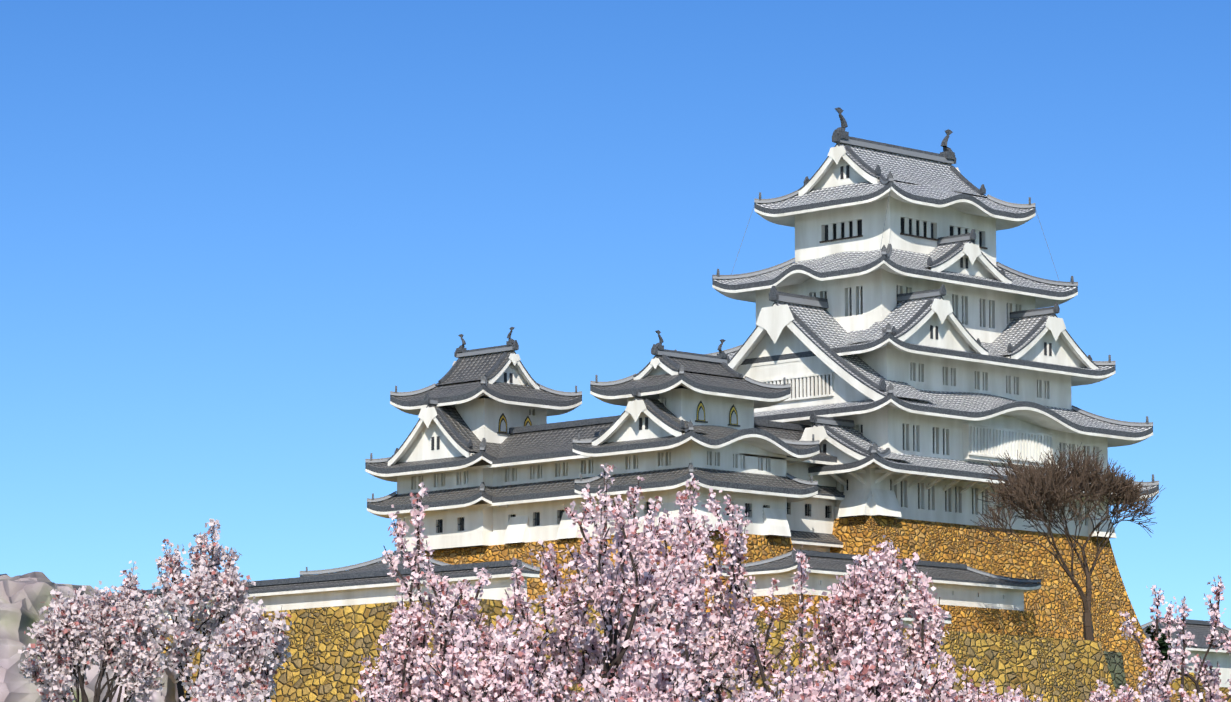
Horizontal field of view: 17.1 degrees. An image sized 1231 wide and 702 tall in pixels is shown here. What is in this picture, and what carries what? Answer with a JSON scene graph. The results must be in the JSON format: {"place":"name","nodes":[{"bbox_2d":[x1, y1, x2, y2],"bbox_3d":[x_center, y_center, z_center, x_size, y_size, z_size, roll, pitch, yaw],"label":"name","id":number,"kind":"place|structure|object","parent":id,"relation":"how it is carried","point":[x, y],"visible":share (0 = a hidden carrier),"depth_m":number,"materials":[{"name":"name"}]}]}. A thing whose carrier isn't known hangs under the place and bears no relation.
{"place":"outdoors","nodes":[
{"label":"outdoors","id":0,"kind":"place"},
{"bbox_2d":[0,572,182,701],"bbox_3d":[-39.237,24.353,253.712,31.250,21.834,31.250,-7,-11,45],"label":"rocks","id":1,"kind":"structure","parent":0,"point":[24,598],"depth_m":246.40,"materials":[{"name":"grey stone"}]},
{"bbox_2d":[18,560,165,701],"bbox_3d":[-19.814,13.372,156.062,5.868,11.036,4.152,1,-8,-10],"label":"cherry tree","id":2,"kind":"object","parent":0,"point":[132,617],"depth_m":156.27,"materials":[{"name":"pink plant"}]},
{"bbox_2d":[35,585,163,701],"bbox_3d":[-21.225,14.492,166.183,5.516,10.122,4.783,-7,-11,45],"label":"cherry tree","id":3,"kind":"object","parent":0,"point":[128,686],"depth_m":166.12,"materials":[{"name":"pink plant"}]},
{"bbox_2d":[141,519,255,701],"bbox_3d":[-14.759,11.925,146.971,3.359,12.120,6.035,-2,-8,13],"label":"cherry tree","id":4,"kind":"object","parent":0,"point":[225,578],"depth_m":147.19,"materials":[{"name":"pink plant"}]},
{"bbox_2d":[179,646,271,701],"bbox_3d":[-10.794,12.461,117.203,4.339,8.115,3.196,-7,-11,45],"label":"cherry tree","id":5,"kind":"object","parent":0,"point":[213,684],"depth_m":117.78,"materials":[{"name":"pink plant"}]},
{"bbox_2d":[187,599,291,701],"bbox_3d":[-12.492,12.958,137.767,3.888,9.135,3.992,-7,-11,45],"label":"cherry tree","id":6,"kind":"object","parent":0,"point":[230,645],"depth_m":137.40,"materials":[{"name":"pink plant"}]},
{"bbox_2d":[353,482,509,701],"bbox_3d":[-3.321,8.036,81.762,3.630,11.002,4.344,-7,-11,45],"label":"cherry tree","id":7,"kind":"object","parent":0,"point":[448,603],"depth_m":81.80,"materials":[{"name":"pink plant"}]},
{"bbox_2d":[412,613,569,701],"bbox_3d":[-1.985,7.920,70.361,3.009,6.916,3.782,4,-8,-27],"label":"cherry tree","id":8,"kind":"object","parent":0,"point":[475,683],"depth_m":70.94,"materials":[{"name":"pink plant"}]},
{"bbox_2d":[0,0,1230,628],"label":"sky","id":9,"kind":"structure","parent":0,"point":[230,230],"materials":[{"name":"blue"}]},
{"bbox_2d":[578,476,756,701],"bbox_3d":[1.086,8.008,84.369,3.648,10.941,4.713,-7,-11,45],"label":"cherry tree","id":10,"kind":"object","parent":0,"point":[717,646],"depth_m":84.85,"materials":[{"name":"pink plant"}]},
{"bbox_2d":[584,473,843,701],"bbox_3d":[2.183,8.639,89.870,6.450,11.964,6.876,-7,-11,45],"label":"cherry tree","id":11,"kind":"object","parent":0,"point":[731,530],"depth_m":90.37,"materials":[{"name":"pink plant"}]},
{"bbox_2d":[727,655,916,701],"bbox_3d":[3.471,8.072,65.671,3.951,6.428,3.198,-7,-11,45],"label":"cherry tree","id":12,"kind":"object","parent":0,"point":[811,692],"depth_m":65.78,"materials":[{"name":"pink plant"}]},
{"bbox_2d":[795,535,956,701],"bbox_3d":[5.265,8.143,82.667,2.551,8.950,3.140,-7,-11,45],"label":"cherry tree","id":13,"kind":"object","parent":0,"point":[918,603],"depth_m":82.87,"materials":[{"name":"pink plant"}]},
{"bbox_2d":[821,612,959,701],"bbox_3d":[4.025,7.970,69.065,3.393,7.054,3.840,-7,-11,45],"label":"cherry tree","id":14,"kind":"object","parent":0,"point":[895,675],"depth_m":68.85,"materials":[{"name":"pink plant"}]},
{"bbox_2d":[914,652,1023,701],"bbox_3d":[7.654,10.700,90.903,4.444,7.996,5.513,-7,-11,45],"label":"cherry tree","id":15,"kind":"object","parent":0,"point":[964,695],"depth_m":89.57,"materials":[{"name":"pink plant"}]},
{"bbox_2d":[958,678,1045,701],"bbox_3d":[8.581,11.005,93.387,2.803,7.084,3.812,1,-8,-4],"label":"cherry tree","id":16,"kind":"object","parent":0,"point":[1005,699],"depth_m":93.39,"materials":[{"name":"pink plant"}]},
{"bbox_2d":[1085,677,1155,701],"bbox_3d":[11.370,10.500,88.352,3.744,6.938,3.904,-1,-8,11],"label":"cherry tree","id":17,"kind":"object","parent":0,"point":[1097,696],"depth_m":88.78,"materials":[{"name":"pink plant"}]},
{"bbox_2d":[1118,575,1230,701],"bbox_3d":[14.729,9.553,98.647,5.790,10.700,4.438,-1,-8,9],"label":"cherry tree","id":18,"kind":"object","parent":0,"point":[1161,676],"depth_m":99.61,"materials":[{"name":"pink plant"}]},
{"bbox_2d":[1141,617,1230,701],"bbox_3d":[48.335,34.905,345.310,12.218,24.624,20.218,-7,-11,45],"label":"building","id":19,"kind":"structure","parent":0,"point":[1199,629],"depth_m":341.75,"materials":[{"name":"paint"}]},
{"bbox_2d":[1179,684,1226,701],"bbox_3d":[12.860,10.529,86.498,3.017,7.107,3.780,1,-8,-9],"label":"cherry tree","id":20,"kind":"object","parent":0,"point":[1192,697],"depth_m":87.63,"materials":[{"name":"pink plant"}]},
{"label":"ground","id":21,"kind":"structure","parent":0,"visible":0},
{"bbox_2d":[495,463,712,701],"bbox_3d":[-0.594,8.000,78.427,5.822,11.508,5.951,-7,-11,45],"label":"cherry tree","id":22,"kind":"object","parent":21,"relation":"on","point":[562,627],"depth_m":78.12,"materials":[{"name":"pink plant"}]},
{"bbox_2d":[595,660,692,701],"bbox_3d":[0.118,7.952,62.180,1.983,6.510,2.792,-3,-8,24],"label":"cherry tree","id":23,"kind":"object","parent":21,"relation":"on","point":[628,690],"depth_m":62.81,"materials":[{"name":"pink plant"}]},
{"bbox_2d":[155,516,1179,701],"bbox_3d":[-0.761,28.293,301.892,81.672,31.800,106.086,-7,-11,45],"label":"stone wall","id":24,"kind":"structure","parent":21,"relation":"on","point":[1039,645],"depth_m":292.69,"materials":[{"name":"stone"}]},
{"bbox_2d":[114,550,1040,628],"bbox_3d":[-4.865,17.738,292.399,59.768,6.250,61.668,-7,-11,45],"label":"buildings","id":25,"kind":"structure","parent":24,"relation":"on","point":[373,582],"depth_m":269.11,"materials":[{"name":"paint"}]},
{"bbox_2d":[365,327,844,551],"bbox_3d":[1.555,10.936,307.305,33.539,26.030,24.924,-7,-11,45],"label":"keeps and corridors","id":26,"kind":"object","parent":24,"relation":"on","point":[486,454],"visible":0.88,"depth_m":299.94,"materials":[{"name":"paint"}]},
{"bbox_2d":[675,107,1158,538],"bbox_3d":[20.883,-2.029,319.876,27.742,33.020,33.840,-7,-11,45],"label":"keep","id":27,"kind":"structure","parent":24,"relation":"on","point":[917,349],"depth_m":312.47,"materials":[{"name":"paint"}]},
{"bbox_2d":[971,442,1164,640],"bbox_3d":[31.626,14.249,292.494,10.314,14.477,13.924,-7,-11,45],"label":"bare tree","id":28,"kind":"object","parent":24,"relation":"on","point":[1049,481],"visible":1,"depth_m":291.78,"materials":[{"name":"brown plant"}]},
{"bbox_2d":[581,584,756,701],"bbox_3d":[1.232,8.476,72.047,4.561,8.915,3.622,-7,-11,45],"label":"cherry tree","id":29,"kind":"object","parent":21,"relation":"on","point":[672,655],"depth_m":73.19,"materials":[{"name":"pink plant"}]},
{"bbox_2d":[1170,672,1209,701],"bbox_3d":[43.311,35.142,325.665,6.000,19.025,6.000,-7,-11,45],"label":"stone wall","id":30,"kind":"structure","parent":21,"relation":"on","point":[1189,686],"depth_m":324.56,"materials":[{"name":"stone"}]},
{"bbox_2d":[1145,625,1171,663],"bbox_3d":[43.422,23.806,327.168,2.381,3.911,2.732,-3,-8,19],"label":"pine tree","id":31,"kind":"object","parent":30,"relation":"on","point":[1163,648],"visible":0.4,"depth_m":326.59,"materials":[{"name":"green plant"}]}
]}

